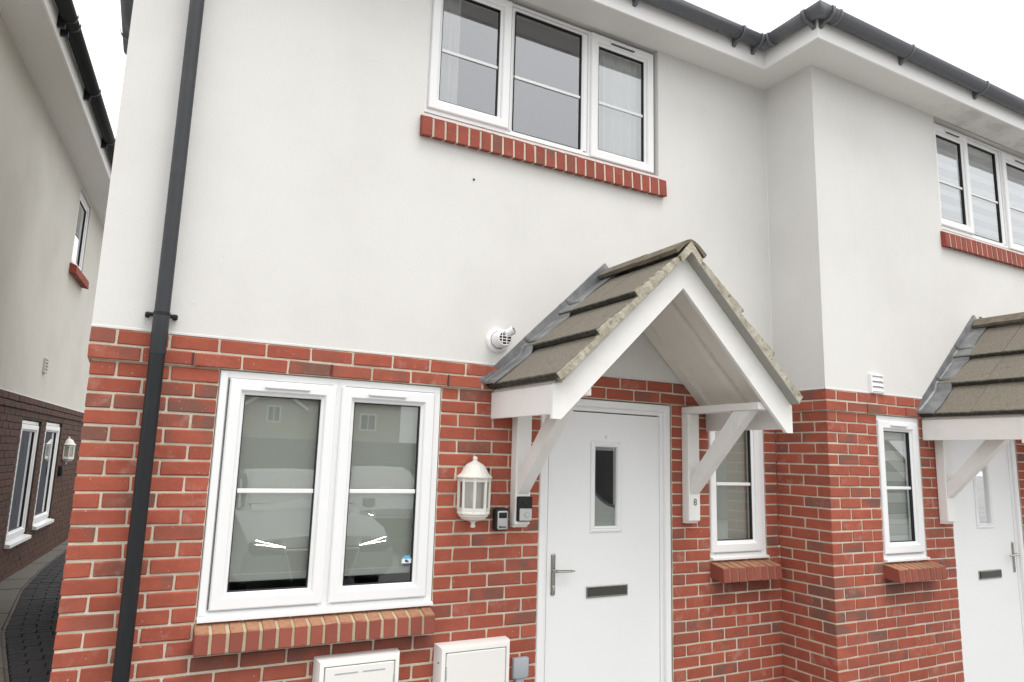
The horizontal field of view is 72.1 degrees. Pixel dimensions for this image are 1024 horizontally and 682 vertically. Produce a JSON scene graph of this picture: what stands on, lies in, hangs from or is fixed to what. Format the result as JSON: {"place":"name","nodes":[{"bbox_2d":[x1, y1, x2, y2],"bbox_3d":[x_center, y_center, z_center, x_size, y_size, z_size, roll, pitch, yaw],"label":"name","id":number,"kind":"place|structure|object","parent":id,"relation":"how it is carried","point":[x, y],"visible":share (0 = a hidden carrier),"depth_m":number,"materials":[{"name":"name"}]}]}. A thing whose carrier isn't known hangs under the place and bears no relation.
{"place":"outdoors","nodes":[
{"label":"outdoors","id":0,"kind":"place"},
{"bbox_2d":[0,540,67,681],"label":"alley path","id":1,"kind":"structure","parent":0,"point":[30,596],"depth_m":6.07,"materials":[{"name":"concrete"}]},
{"bbox_2d":[73,0,1023,137],"label":"sky","id":2,"kind":"structure","parent":0,"point":[984,39],"materials":[{"name":"white"}]},
{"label":"ground","id":3,"kind":"structure","parent":0,"visible":0},
{"bbox_2d":[0,0,115,581],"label":"detached house","id":4,"kind":"structure","parent":3,"relation":"on","point":[57,141],"depth_m":7.91,"materials":[{"name":"white paint"}]},
{"bbox_2d":[4,420,38,548],"bbox_3d":[-5.695,1.627,8.152,0.168,1.390,1.010,6,-10,-22],"label":"window","id":5,"kind":"structure","parent":4,"relation":"in","point":[15,535],"depth_m":8.25,"materials":[{"name":"white plastic"}]},
{"bbox_2d":[42,358,48,373],"bbox_3d":[-5.660,0.302,8.530,0.026,0.180,0.140,6,-10,-22],"label":"air vent","id":6,"kind":"object","parent":4,"relation":"attached to","point":[45,366],"visible":1,"depth_m":8.48,"materials":[{"name":"white plastic"}]},
{"bbox_2d":[31,422,59,529],"bbox_3d":[-6.198,1.762,9.327,0.174,1.340,1.080,6,-10,-22],"label":"window","id":7,"kind":"structure","parent":4,"relation":"in","point":[41,512],"depth_m":9.44,"materials":[{"name":"white plastic"}]},
{"bbox_2d":[58,466,63,475],"bbox_3d":[-6.409,1.845,9.982,0.049,0.140,0.090,6,-10,-22],"label":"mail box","id":8,"kind":"object","parent":4,"relation":"attached to","point":[60,470],"visible":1,"depth_m":9.95,"materials":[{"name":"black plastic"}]},
{"bbox_2d":[62,437,75,463],"bbox_3d":[-6.451,1.597,10.255,0.145,0.400,0.206,6,-10,-22],"label":"wall lantern","id":9,"kind":"object","parent":4,"relation":"attached to","point":[69,442],"depth_m":10.21,"materials":[{"name":"beige plastic"}]},
{"bbox_2d":[71,193,88,269],"bbox_3d":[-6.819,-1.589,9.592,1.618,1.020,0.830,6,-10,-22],"label":"window","id":10,"kind":"structure","parent":4,"relation":"in","point":[83,211],"depth_m":10.06,"materials":[{"name":"white plastic"}]},
{"bbox_2d":[49,0,802,681],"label":"terraced house","id":11,"kind":"structure","parent":3,"relation":"on","point":[367,216],"depth_m":4.07,"materials":[{"name":"white paint"}]},
{"bbox_2d":[111,0,204,681],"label":"downpipe","id":12,"kind":"object","parent":11,"relation":"attached to","point":[161,315],"visible":1,"depth_m":3.27,"materials":[{"name":"grey plastic"}]},
{"bbox_2d":[196,370,440,623],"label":"window","id":13,"kind":"structure","parent":11,"relation":"in","point":[325,589],"depth_m":3.65,"materials":[{"name":"white plastic"}]},
{"bbox_2d":[402,555,410,565],"bbox_3d":[-0.576,1.202,3.841,0.057,0.057,0.001,7,-11,-28],"label":"window sticker","id":14,"kind":"object","parent":13,"relation":"attached to","point":[406,560],"depth_m":3.84,"materials":[{"name":"white"}]},
{"bbox_2d":[229,396,417,581],"bbox_3d":[-0.982,0.729,3.767,1.110,1.024,0.066,7,-11,-28],"label":"roller blind","id":15,"kind":"object","parent":11,"relation":"attached to","point":[270,541],"depth_m":3.70,"materials":[{"name":"fabric"}]},
{"bbox_2d":[312,648,399,681],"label":"meter box","id":16,"kind":"object","parent":11,"relation":"attached to","point":[381,665],"visible":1,"depth_m":3.55,"materials":[{"name":"plastic"}]},
{"bbox_2d":[323,660,393,681],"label":"door","id":17,"kind":"structure","parent":16,"relation":"in","point":[385,675],"depth_m":3.54,"materials":[{"name":"plastic"}]},
{"bbox_2d":[439,0,460,104],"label":"curtain","id":18,"kind":"object","parent":11,"relation":"hanging from","point":[450,42],"visible":0.35,"depth_m":4.50,"materials":[{"name":"fabric"}]},
{"bbox_2d":[432,636,509,681],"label":"meter box","id":19,"kind":"object","parent":11,"relation":"attached to","point":[480,660],"visible":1,"depth_m":3.83,"materials":[{"name":"plastic"}]},
{"bbox_2d":[445,647,505,681],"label":"door","id":20,"kind":"structure","parent":19,"relation":"in","point":[481,665],"depth_m":3.84,"materials":[{"name":"plastic"}]},
{"bbox_2d":[457,456,491,527],"bbox_3d":[-0.202,0.857,3.989,0.206,0.400,0.145,7,-11,-28],"label":"wall lantern","id":21,"kind":"object","parent":11,"relation":"attached to","point":[472,475],"depth_m":3.97,"materials":[{"name":"beige plastic"}]},
{"bbox_2d":[492,508,508,530],"bbox_3d":[-0.064,1.036,4.086,0.092,0.128,0.052,7,-11,-28],"label":"key safe","id":22,"kind":"object","parent":11,"relation":"attached to","point":[500,518],"visible":1,"depth_m":4.06,"materials":[{"name":"black plastic"}]},
{"bbox_2d":[486,326,515,352],"bbox_3d":[-0.057,-0.012,4.194,0.153,0.154,0.136,7,-11,-28],"label":"flue terminal","id":23,"kind":"object","parent":11,"relation":"attached to","point":[501,338],"visible":1,"depth_m":4.18,"materials":[{"name":"white plastic"}]},
{"bbox_2d":[511,656,528,681],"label":"cable box","id":24,"kind":"object","parent":11,"relation":"attached to","point":[519,669],"visible":1,"depth_m":4.01,"materials":[{"name":"grey plastic"}]},
{"bbox_2d":[516,496,531,520],"bbox_3d":[0.074,0.979,4.096,0.092,0.142,0.037,7,-11,-28],"label":"doorbell","id":25,"kind":"object","parent":11,"relation":"attached to","point":[524,509],"visible":1,"depth_m":4.09,"materials":[{"name":"black plastic"}]},
{"bbox_2d":[424,0,653,174],"bbox_3d":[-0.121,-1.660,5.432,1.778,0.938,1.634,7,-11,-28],"label":"window","id":26,"kind":"structure","parent":11,"relation":"in","point":[524,73],"depth_m":5.02,"materials":[{"name":"white plastic"}]},
{"bbox_2d":[535,399,671,681],"bbox_3d":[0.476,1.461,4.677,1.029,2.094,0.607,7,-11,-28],"label":"front door","id":27,"kind":"structure","parent":11,"relation":"in","point":[604,573],"depth_m":4.49,"materials":[{"name":"white plastic"}]},
{"bbox_2d":[598,51,639,160],"bbox_3d":[0.771,-1.690,5.118,0.430,0.910,0.055,7,-11,-28],"label":"curtain","id":28,"kind":"object","parent":11,"relation":"hanging from","point":[619,87],"visible":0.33,"depth_m":5.12,"materials":[{"name":"fabric"}]},
{"bbox_2d":[716,430,747,539],"bbox_3d":[1.579,1.033,5.126,0.480,1.030,0.066,7,-11,-28],"label":"roller blind","id":29,"kind":"object","parent":11,"relation":"attached to","point":[732,516],"visible":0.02,"depth_m":5.10,"materials":[{"name":"fabric"}]},
{"bbox_2d":[708,430,769,560],"bbox_3d":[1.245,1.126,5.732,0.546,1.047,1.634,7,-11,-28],"label":"window","id":30,"kind":"structure","parent":11,"relation":"in","point":[753,547],"depth_m":5.07,"materials":[{"name":"white plastic"}]},
{"bbox_2d":[742,0,1023,681],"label":"terraced house","id":31,"kind":"structure","parent":3,"relation":"on","point":[879,264],"depth_m":5.34,"materials":[{"name":"white paint"}]},
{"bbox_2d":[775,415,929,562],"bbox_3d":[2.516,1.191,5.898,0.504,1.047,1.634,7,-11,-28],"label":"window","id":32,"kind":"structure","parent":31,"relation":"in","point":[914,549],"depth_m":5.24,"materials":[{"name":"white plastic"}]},
{"bbox_2d":[868,374,884,393],"bbox_3d":[2.697,0.317,5.197,0.152,0.142,0.026,7,-11,-28],"label":"air vent","id":33,"kind":"object","parent":31,"relation":"attached to","point":[876,383],"visible":1,"depth_m":5.19,"materials":[{"name":"white plastic"}]},
{"bbox_2d":[884,432,909,540],"bbox_3d":[2.859,1.095,5.273,0.460,1.008,0.003,7,-11,-28],"label":"striped blind","id":34,"kind":"object","parent":31,"relation":"attached to","point":[897,503],"visible":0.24,"depth_m":5.29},
{"bbox_2d":[934,123,1023,253],"bbox_3d":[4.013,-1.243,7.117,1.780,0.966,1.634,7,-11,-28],"label":"window","id":35,"kind":"structure","parent":31,"relation":"in","point":[1000,159],"depth_m":6.39,"materials":[{"name":"white plastic"}]},
{"bbox_2d":[936,137,1023,245],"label":"striped blind","id":36,"kind":"object","parent":31,"relation":"attached to","point":[982,184],"visible":0.45,"depth_m":6.41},
{"bbox_2d":[950,440,1023,681],"bbox_3d":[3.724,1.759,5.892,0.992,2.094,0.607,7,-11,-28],"label":"front door","id":37,"kind":"structure","parent":31,"relation":"in","point":[987,528],"depth_m":5.67,"materials":[{"name":"white plastic"}]}
]}

